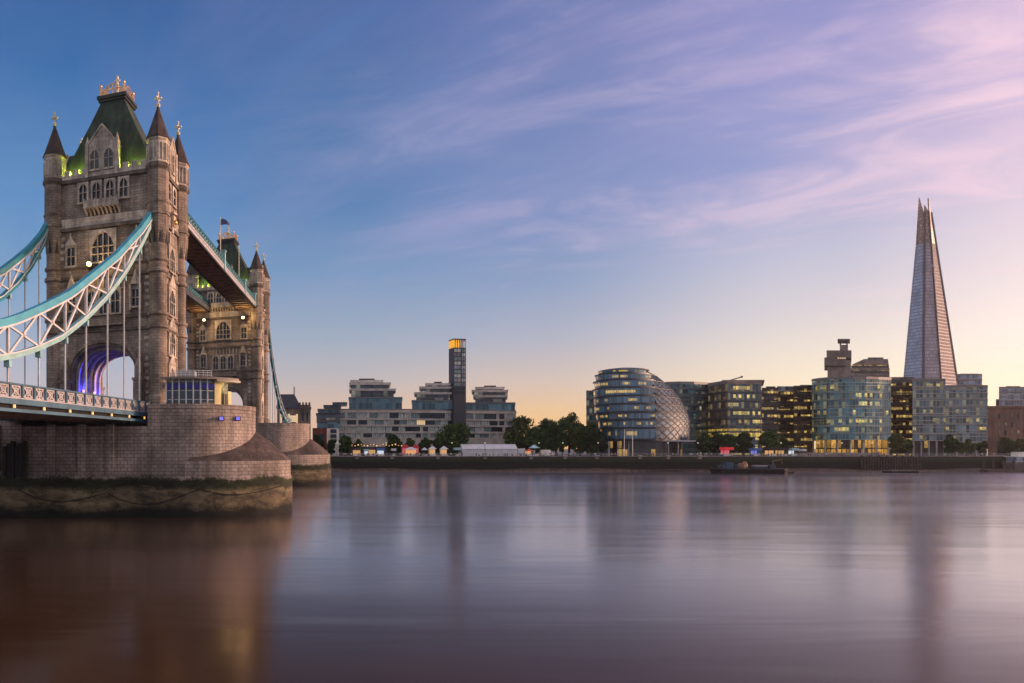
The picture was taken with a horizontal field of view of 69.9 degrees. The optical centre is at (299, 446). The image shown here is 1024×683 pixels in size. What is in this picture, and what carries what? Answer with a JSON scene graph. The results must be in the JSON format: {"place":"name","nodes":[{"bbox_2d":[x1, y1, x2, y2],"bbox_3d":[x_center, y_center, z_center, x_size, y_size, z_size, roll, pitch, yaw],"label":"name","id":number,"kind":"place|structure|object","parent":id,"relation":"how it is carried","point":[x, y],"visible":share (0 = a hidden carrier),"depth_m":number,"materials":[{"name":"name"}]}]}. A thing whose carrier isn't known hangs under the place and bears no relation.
{"place":"outdoors","nodes":[
{"label":"outdoors","id":0,"kind":"place"},
{"bbox_2d":[0,471,1023,682],"bbox_3d":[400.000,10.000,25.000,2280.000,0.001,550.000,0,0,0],"label":"river water","id":1,"kind":"structure","parent":0,"point":[608,577],"depth_m":50.18,"materials":[{"name":"grey liquid"}]},
{"bbox_2d":[0,404,291,516],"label":"bridge pier","id":2,"kind":"structure","parent":1,"relation":"in","point":[166,452],"depth_m":99.10,"materials":[{"name":"stone"}]},
{"bbox_2d":[2,441,27,478],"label":"timber fender","id":3,"kind":"object","parent":2,"relation":"attached to","point":[14,460],"visible":1,"depth_m":98.00,"materials":[{"name":"wood"}]},
{"bbox_2d":[18,489,105,501],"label":"mooring chain","id":4,"kind":"object","parent":2,"relation":"hanging from","point":[61,501],"visible":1,"depth_m":97.70,"materials":[{"name":"metal"}]},
{"bbox_2d":[42,76,189,406],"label":"bridge tower","id":5,"kind":"structure","parent":2,"relation":"on","point":[113,180],"depth_m":109.12,"materials":[{"name":"stone"}]},
{"bbox_2d":[0,221,47,383],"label":"suspension chain","id":6,"kind":"object","parent":5,"relation":"hanging from","point":[34,248],"visible":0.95,"depth_m":104.28,"materials":[{"name":"teal paint"}]},
{"bbox_2d":[64,233,76,267],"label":"window","id":7,"kind":"structure","parent":5,"relation":"in","point":[70,251],"depth_m":110.57,"materials":[{"name":"beige glass"}]},
{"bbox_2d":[0,211,152,408],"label":"suspension chain","id":8,"kind":"object","parent":5,"relation":"hanging from","point":[140,233],"visible":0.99,"depth_m":85.61,"materials":[{"name":"blue paint"}]},
{"bbox_2d":[0,381,151,422],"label":"bridge deck","id":9,"kind":"structure","parent":8,"relation":"hanging from","point":[49,406],"depth_m":84.76,"materials":[{"name":"metal"}]},
{"bbox_2d":[77,181,88,204],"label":"window","id":10,"kind":"structure","parent":5,"relation":"in","point":[82,187],"depth_m":109.86,"materials":[{"name":"beige glass"}]},
{"bbox_2d":[87,289,96,315],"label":"window","id":11,"kind":"structure","parent":5,"relation":"in","point":[90,293],"depth_m":109.38,"materials":[{"name":"beige glass"}]},
{"bbox_2d":[91,179,102,199],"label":"window","id":12,"kind":"structure","parent":5,"relation":"in","point":[96,185],"depth_m":108.98,"materials":[{"name":"beige glass"}]},
{"bbox_2d":[97,288,108,315],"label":"window","id":13,"kind":"structure","parent":5,"relation":"in","point":[102,311],"depth_m":108.66,"materials":[{"name":"beige glass"}]},
{"bbox_2d":[90,227,116,264],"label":"window","id":14,"kind":"structure","parent":5,"relation":"in","point":[103,242],"depth_m":108.58,"materials":[{"name":"beige glass"}]},
{"bbox_2d":[104,177,115,197],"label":"window","id":15,"kind":"structure","parent":5,"relation":"in","point":[109,183],"depth_m":108.13,"materials":[{"name":"beige glass"}]},
{"bbox_2d":[109,287,121,314],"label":"window","id":16,"kind":"structure","parent":5,"relation":"in","point":[115,306],"depth_m":107.86,"materials":[{"name":"beige glass"}]},
{"bbox_2d":[118,175,129,199],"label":"window","id":17,"kind":"structure","parent":5,"relation":"in","point":[123,181],"depth_m":107.31,"materials":[{"name":"beige glass"}]},
{"bbox_2d":[131,285,138,307],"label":"window","id":18,"kind":"structure","parent":5,"relation":"in","point":[134,288],"depth_m":106.69,"materials":[{"name":"beige glass"}]},
{"bbox_2d":[167,267,176,319],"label":"window","id":19,"kind":"structure","parent":5,"relation":"in","point":[171,292],"depth_m":110.10,"materials":[{"name":"beige glass"}]},
{"bbox_2d":[167,309,176,358],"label":"window","id":20,"kind":"structure","parent":5,"relation":"in","point":[171,338],"depth_m":110.10,"materials":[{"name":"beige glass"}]},
{"bbox_2d":[168,231,176,276],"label":"window","id":21,"kind":"structure","parent":5,"relation":"in","point":[171,249],"depth_m":110.23,"materials":[{"name":"beige glass"}]},
{"bbox_2d":[168,347,176,376],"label":"window","id":22,"kind":"structure","parent":5,"relation":"in","point":[172,365],"depth_m":110.13,"materials":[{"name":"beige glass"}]},
{"bbox_2d":[172,186,176,209],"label":"window","id":23,"kind":"structure","parent":5,"relation":"in","point":[174,192],"depth_m":112.00,"materials":[{"name":"beige glass"}]},
{"bbox_2d":[186,285,209,312],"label":"walkway","id":24,"kind":"structure","parent":5,"relation":"attached to","point":[196,302],"depth_m":178.91,"materials":[{"name":"teal metal"}]},
{"bbox_2d":[186,213,256,310],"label":"walkway","id":25,"kind":"structure","parent":5,"relation":"attached to","point":[206,260],"depth_m":144.38,"materials":[{"name":"brown metal"}]},
{"bbox_2d":[220,217,229,252],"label":"flagpole","id":26,"kind":"object","parent":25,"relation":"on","point":[223,221],"visible":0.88,"depth_m":149.93,"materials":[{"name":"metal"}]},
{"bbox_2d":[108,488,198,504],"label":"mooring chain","id":27,"kind":"object","parent":2,"relation":"hanging from","point":[153,503],"visible":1,"depth_m":97.71,"materials":[{"name":"metal"}]},
{"bbox_2d":[160,370,240,404],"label":"control cabin","id":28,"kind":"object","parent":2,"relation":"on","point":[186,387],"visible":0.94,"depth_m":100.84,"materials":[{"name":"blue glass"}]},
{"bbox_2d":[167,380,171,401],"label":"window","id":29,"kind":"structure","parent":28,"relation":"in","point":[169,391],"depth_m":100.96,"materials":[{"name":"grey glass"}]},
{"bbox_2d":[173,380,177,401],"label":"window","id":30,"kind":"structure","parent":28,"relation":"in","point":[175,390],"depth_m":100.69,"materials":[{"name":"grey glass"}]},
{"bbox_2d":[180,380,184,401],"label":"window","id":31,"kind":"structure","parent":28,"relation":"in","point":[182,390],"depth_m":100.54,"materials":[{"name":"grey glass"}]},
{"bbox_2d":[187,380,192,401],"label":"window","id":32,"kind":"structure","parent":28,"relation":"in","point":[189,390],"depth_m":100.52,"materials":[{"name":"grey glass"}]},
{"bbox_2d":[194,380,199,401],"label":"window","id":33,"kind":"structure","parent":28,"relation":"in","point":[196,390],"depth_m":100.64,"materials":[{"name":"grey glass"}]},
{"bbox_2d":[201,380,206,401],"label":"window","id":34,"kind":"structure","parent":28,"relation":"in","point":[203,391],"depth_m":100.83,"materials":[{"name":"grey glass"}]},
{"bbox_2d":[208,380,213,402],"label":"window","id":35,"kind":"structure","parent":28,"relation":"in","point":[210,391],"depth_m":101.23,"materials":[{"name":"grey glass"}]},
{"bbox_2d":[196,485,281,494],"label":"mooring chain","id":36,"kind":"object","parent":2,"relation":"attached to","point":[240,494],"visible":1,"depth_m":99.13,"materials":[{"name":"metal"}]},
{"bbox_2d":[256,423,330,485],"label":"bridge pier","id":37,"kind":"structure","parent":1,"relation":"in","point":[304,453],"depth_m":177.82,"materials":[{"name":"stone"}]},
{"bbox_2d":[186,226,269,422],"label":"bridge tower","id":38,"kind":"structure","parent":37,"relation":"on","point":[225,341],"depth_m":186.47,"materials":[{"name":"stone"}]},
{"bbox_2d":[199,321,206,341],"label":"window","id":39,"kind":"structure","parent":38,"relation":"in","point":[202,330],"depth_m":188.25,"materials":[{"name":"beige glass"}]},
{"bbox_2d":[207,292,213,304],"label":"window","id":40,"kind":"structure","parent":38,"relation":"in","point":[210,295],"depth_m":187.47,"materials":[{"name":"beige glass"}]},
{"bbox_2d":[212,355,219,370],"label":"window","id":41,"kind":"structure","parent":38,"relation":"in","point":[215,358],"depth_m":187.06,"materials":[{"name":"beige glass"}]},
{"bbox_2d":[215,291,222,302],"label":"window","id":42,"kind":"structure","parent":38,"relation":"in","point":[218,298],"depth_m":186.78,"materials":[{"name":"beige glass"}]},
{"bbox_2d":[214,319,231,339],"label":"window","id":43,"kind":"structure","parent":38,"relation":"in","point":[223,328],"depth_m":186.28,"materials":[{"name":"beige glass"}]},
{"bbox_2d":[220,354,226,369],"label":"window","id":44,"kind":"structure","parent":38,"relation":"in","point":[223,358],"depth_m":186.33,"materials":[{"name":"beige glass"}]},
{"bbox_2d":[226,354,234,369],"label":"window","id":45,"kind":"structure","parent":38,"relation":"in","point":[230,357],"depth_m":185.60,"materials":[{"name":"beige glass"}]},
{"bbox_2d":[240,321,247,339],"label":"window","id":46,"kind":"structure","parent":38,"relation":"in","point":[244,327],"depth_m":184.25,"materials":[{"name":"beige glass"}]},
{"bbox_2d":[261,388,263,416],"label":"window","id":47,"kind":"structure","parent":38,"relation":"in","point":[262,396],"depth_m":188.43,"materials":[{"name":"beige glass"}]},
{"bbox_2d":[709,459,788,473],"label":"work barge","id":48,"kind":"object","parent":1,"relation":"on","point":[732,468],"visible":1,"depth_m":260.34,"materials":[{"name":"metal"}]},
{"bbox_2d":[882,470,919,472],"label":"barge","id":49,"kind":"object","parent":1,"relation":"on","point":[900,471],"visible":0.79,"depth_m":266.01,"materials":[{"name":"metal"}]},
{"bbox_2d":[980,460,1023,471],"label":"pontoon","id":50,"kind":"object","parent":1,"relation":"on","point":[993,470],"visible":0.67,"depth_m":276.39,"materials":[{"name":"black metal"}]},
{"bbox_2d":[1001,452,1023,469],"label":"pleasure boat","id":51,"kind":"object","parent":1,"relation":"on","point":[1018,459],"visible":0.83,"depth_m":279.50,"materials":[{"name":"white metal"}]},
{"bbox_2d":[0,0,1023,448],"label":"sky","id":52,"kind":"structure","parent":0,"point":[567,191],"materials":[{"name":"blue"}]},
{"bbox_2d":[586,390,607,454],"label":"office block","id":53,"kind":"structure","parent":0,"point":[590,416],"depth_m":365.00,"materials":[{"name":"grey glass"}]},
{"bbox_2d":[331,468,1001,471],"bbox_3d":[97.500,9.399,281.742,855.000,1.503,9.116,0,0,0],"label":"foreshore","id":54,"kind":"structure","parent":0,"point":[599,470],"depth_m":283.21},
{"bbox_2d":[330,456,1005,469],"bbox_3d":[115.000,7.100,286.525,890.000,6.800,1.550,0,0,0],"label":"river wall","id":55,"kind":"structure","parent":54,"relation":"on","point":[618,462],"depth_m":286.00,"materials":[{"name":"stone"}]},
{"bbox_2d":[428,449,1005,455],"bbox_3d":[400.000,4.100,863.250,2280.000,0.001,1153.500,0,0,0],"label":"ground","id":56,"kind":"structure","parent":0,"point":[565,452],"depth_m":377.23,"materials":[{"name":"grey concrete"}]},
{"bbox_2d":[276,387,313,440],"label":"bridge abutment","id":57,"kind":"object","parent":56,"relation":"on","point":[296,411],"visible":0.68,"depth_m":287.90,"materials":[{"name":"stone"}]},
{"bbox_2d":[313,434,324,447],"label":"tree","id":58,"kind":"object","parent":56,"relation":"on","point":[320,441],"visible":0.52,"depth_m":304.42,"materials":[{"name":"green plant"}]},
{"bbox_2d":[312,402,346,455],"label":"apartment block","id":59,"kind":"structure","parent":56,"relation":"on","point":[327,421],"depth_m":325.00,"materials":[{"name":"grey glass"}]},
{"bbox_2d":[326,439,335,455],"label":"tree","id":60,"kind":"object","parent":56,"relation":"on","point":[330,444],"visible":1,"depth_m":305.09,"materials":[{"name":"green plant"}]},
{"bbox_2d":[339,435,352,455],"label":"tree","id":61,"kind":"object","parent":56,"relation":"on","point":[345,441],"visible":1,"depth_m":301.78,"materials":[{"name":"green plant"}]},
{"bbox_2d":[352,439,362,452],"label":"tree","id":62,"kind":"object","parent":56,"relation":"on","point":[355,445],"visible":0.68,"depth_m":305.28,"materials":[{"name":"green plant"}]},
{"bbox_2d":[385,434,402,453],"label":"tree","id":63,"kind":"object","parent":56,"relation":"on","point":[393,439],"visible":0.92,"depth_m":303.94,"materials":[{"name":"green plant"}]},
{"bbox_2d":[404,447,417,455],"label":"stall","id":64,"kind":"object","parent":56,"relation":"on","point":[411,450],"visible":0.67,"depth_m":292.92,"materials":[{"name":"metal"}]},
{"bbox_2d":[337,379,515,455],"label":"riverside apartments","id":65,"kind":"structure","parent":56,"relation":"on","point":[375,413],"depth_m":333.60,"materials":[{"name":"glass"}]},
{"bbox_2d":[421,437,432,453],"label":"tree","id":66,"kind":"object","parent":56,"relation":"on","point":[426,442],"visible":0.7,"depth_m":306.68,"materials":[{"name":"green plant"}]},
{"bbox_2d":[434,422,471,455],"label":"tree","id":67,"kind":"object","parent":56,"relation":"on","point":[451,437],"visible":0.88,"depth_m":300.85,"materials":[{"name":"green plant"}]},
{"bbox_2d":[449,339,465,425],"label":"slim tower","id":68,"kind":"structure","parent":56,"relation":"on","point":[457,365],"depth_m":334.24,"materials":[{"name":"grey glass"}]},
{"bbox_2d":[458,444,524,455],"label":"marquee","id":69,"kind":"object","parent":56,"relation":"on","point":[481,449],"visible":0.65,"depth_m":294.90,"materials":[{"name":"white fabric"}]},
{"bbox_2d":[503,428,521,445],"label":"tree","id":70,"kind":"object","parent":56,"relation":"on","point":[510,436],"visible":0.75,"depth_m":309.79,"materials":[{"name":"green plant"}]},
{"bbox_2d":[507,415,539,451],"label":"tree","id":71,"kind":"object","parent":56,"relation":"on","point":[522,424],"visible":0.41,"depth_m":314.84,"materials":[{"name":"green plant"}]},
{"bbox_2d":[523,426,548,453],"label":"tree","id":72,"kind":"object","parent":56,"relation":"on","point":[536,436],"visible":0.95,"depth_m":305.99,"materials":[{"name":"green plant"}]},
{"bbox_2d":[540,450,553,455],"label":"parked van","id":73,"kind":"object","parent":56,"relation":"on","point":[545,452],"visible":0.78,"depth_m":294.00,"materials":[{"name":"metal"}]},
{"bbox_2d":[538,418,559,449],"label":"tree","id":74,"kind":"object","parent":56,"relation":"on","point":[544,422],"visible":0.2,"depth_m":317.24,"materials":[{"name":"green plant"}]},
{"bbox_2d":[544,422,568,452],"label":"tree","id":75,"kind":"object","parent":56,"relation":"on","point":[555,439],"visible":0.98,"depth_m":304.45,"materials":[{"name":"green plant"}]},
{"bbox_2d":[558,412,580,455],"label":"tree","id":76,"kind":"object","parent":56,"relation":"on","point":[568,422],"visible":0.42,"depth_m":320.31,"materials":[{"name":"green plant"}]},
{"bbox_2d":[569,423,589,455],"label":"tree","id":77,"kind":"object","parent":56,"relation":"on","point":[573,440],"visible":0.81,"depth_m":308.26,"materials":[{"name":"green plant"}]},
{"bbox_2d":[577,422,604,455],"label":"tree","id":78,"kind":"object","parent":56,"relation":"on","point":[591,432],"visible":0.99,"depth_m":304.69,"materials":[{"name":"green plant"}]},
{"bbox_2d":[597,431,609,455],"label":"tree","id":79,"kind":"object","parent":56,"relation":"on","point":[603,446],"visible":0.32,"depth_m":310.89,"materials":[{"name":"green plant"}]},
{"bbox_2d":[591,367,695,455],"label":"city hall","id":80,"kind":"structure","parent":56,"relation":"on","point":[647,408],"depth_m":305.36,"materials":[{"name":"blue glass"}]},
{"bbox_2d":[665,381,709,454],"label":"office block","id":81,"kind":"structure","parent":56,"relation":"on","point":[693,396],"depth_m":345.16,"materials":[{"name":"grey glass"}]},
{"bbox_2d":[693,431,712,455],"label":"tree","id":82,"kind":"object","parent":56,"relation":"on","point":[702,440],"visible":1,"depth_m":306.24,"materials":[{"name":"green plant"}]},
{"bbox_2d":[705,430,724,455],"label":"tree","id":83,"kind":"object","parent":56,"relation":"on","point":[717,436],"visible":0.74,"depth_m":310.13,"materials":[{"name":"green plant"}]},
{"bbox_2d":[719,447,733,455],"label":"stall","id":84,"kind":"object","parent":56,"relation":"on","point":[725,451],"visible":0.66,"depth_m":292.34,"materials":[{"name":"metal"}]},
{"bbox_2d":[721,434,738,453],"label":"tree","id":85,"kind":"object","parent":56,"relation":"on","point":[730,440],"visible":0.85,"depth_m":306.63,"materials":[{"name":"green plant"}]},
{"bbox_2d":[708,376,763,455],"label":"office block","id":86,"kind":"structure","parent":56,"relation":"on","point":[734,407],"depth_m":330.00,"materials":[{"name":"grey glass"}]},
{"bbox_2d":[736,431,753,455],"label":"tree","id":87,"kind":"object","parent":56,"relation":"on","point":[745,438],"visible":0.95,"depth_m":309.28,"materials":[{"name":"green plant"}]},
{"bbox_2d":[758,429,780,455],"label":"tree","id":88,"kind":"object","parent":56,"relation":"on","point":[769,439],"visible":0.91,"depth_m":304.06,"materials":[{"name":"green plant"}]},
{"bbox_2d":[763,448,777,455],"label":"stall","id":89,"kind":"object","parent":56,"relation":"on","point":[769,450],"visible":0.74,"depth_m":292.31,"materials":[{"name":"metal"}]},
{"bbox_2d":[774,448,788,455],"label":"stall","id":90,"kind":"object","parent":56,"relation":"on","point":[781,450],"visible":0.73,"depth_m":292.31,"materials":[{"name":"metal"}]},
{"bbox_2d":[778,436,790,453],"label":"tree","id":91,"kind":"object","parent":56,"relation":"on","point":[784,442],"visible":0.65,"depth_m":309.92,"materials":[{"name":"green plant"}]},
{"bbox_2d":[762,385,812,454],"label":"office block","id":92,"kind":"structure","parent":56,"relation":"on","point":[786,412],"depth_m":341.70,"materials":[{"name":"brown glass"}]},
{"bbox_2d":[789,453,890,455],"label":"steps","id":93,"kind":"structure","parent":56,"relation":"on","point":[836,454],"depth_m":291.70,"materials":[{"name":"concrete"}]},
{"bbox_2d":[811,376,891,454],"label":"office block","id":94,"kind":"structure","parent":56,"relation":"on","point":[851,414],"depth_m":324.31,"materials":[{"name":"teal glass"}]},
{"bbox_2d":[887,433,906,453],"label":"tree","id":95,"kind":"object","parent":56,"relation":"on","point":[897,441],"visible":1,"depth_m":306.98,"materials":[{"name":"green plant"}]},
{"bbox_2d":[889,377,913,454],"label":"office block","id":96,"kind":"structure","parent":56,"relation":"on","point":[901,405],"depth_m":345.00,"materials":[{"name":"glass"}]},
{"bbox_2d":[903,439,913,455],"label":"tree","id":97,"kind":"object","parent":56,"relation":"on","point":[909,447],"visible":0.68,"depth_m":308.94,"materials":[{"name":"green plant"}]},
{"bbox_2d":[912,379,944,455],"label":"office block","id":98,"kind":"structure","parent":56,"relation":"on","point":[928,416],"depth_m":326.00,"materials":[{"name":"grey glass"}]},
{"bbox_2d":[903,198,956,446],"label":"glass spire tower","id":99,"kind":"structure","parent":56,"relation":"on","point":[929,354],"depth_m":808.19,"materials":[{"name":"grey glass"}]},
{"bbox_2d":[943,434,958,455],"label":"tree","id":100,"kind":"object","parent":56,"relation":"on","point":[948,442],"visible":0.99,"depth_m":307.34,"materials":[{"name":"green plant"}]},
{"bbox_2d":[955,439,976,455],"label":"tree","id":101,"kind":"object","parent":56,"relation":"on","point":[968,446],"visible":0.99,"depth_m":304.13,"materials":[{"name":"green plant"}]},
{"bbox_2d":[945,385,987,455],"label":"office block","id":102,"kind":"structure","parent":56,"relation":"on","point":[966,411],"depth_m":326.00,"materials":[{"name":"grey glass"}]},
{"bbox_2d":[975,440,987,455],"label":"tree","id":103,"kind":"object","parent":56,"relation":"on","point":[982,447],"visible":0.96,"depth_m":310.92,"materials":[{"name":"green plant"}]},
{"bbox_2d":[997,437,1020,455],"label":"tree","id":104,"kind":"object","parent":56,"relation":"on","point":[1008,446],"visible":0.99,"depth_m":309.27,"materials":[{"name":"green plant"}]},
{"bbox_2d":[1016,439,1023,451],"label":"tree","id":105,"kind":"object","parent":56,"relation":"on","point":[1020,443],"visible":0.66,"depth_m":310.90,"materials":[{"name":"green plant"}]},
{"bbox_2d":[824,339,889,376],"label":"hospital tower","id":106,"kind":"structure","parent":0,"point":[837,363],"depth_m":521.00,"materials":[{"name":"concrete"}]},
{"bbox_2d":[957,374,981,384],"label":"office block","id":107,"kind":"structure","parent":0,"point":[969,379],"depth_m":480.00,"materials":[{"name":"grey glass"}]},
{"bbox_2d":[987,406,1023,454],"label":"brick building","id":108,"kind":"structure","parent":0,"point":[1006,421],"depth_m":335.00,"materials":[{"name":"brown brick"}]},
{"bbox_2d":[996,386,1023,405],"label":"office block","id":109,"kind":"structure","parent":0,"point":[1011,395],"depth_m":470.00,"materials":[{"name":"white glass"}]},
{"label":"bridge deck","id":110,"kind":"object","parent":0,"visible":0},
{"bbox_2d":[268,326,291,422],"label":"suspension chain","id":111,"kind":"object","parent":110,"relation":"attached to","point":[285,417],"visible":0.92,"depth_m":214.89,"materials":[{"name":"teal paint"}]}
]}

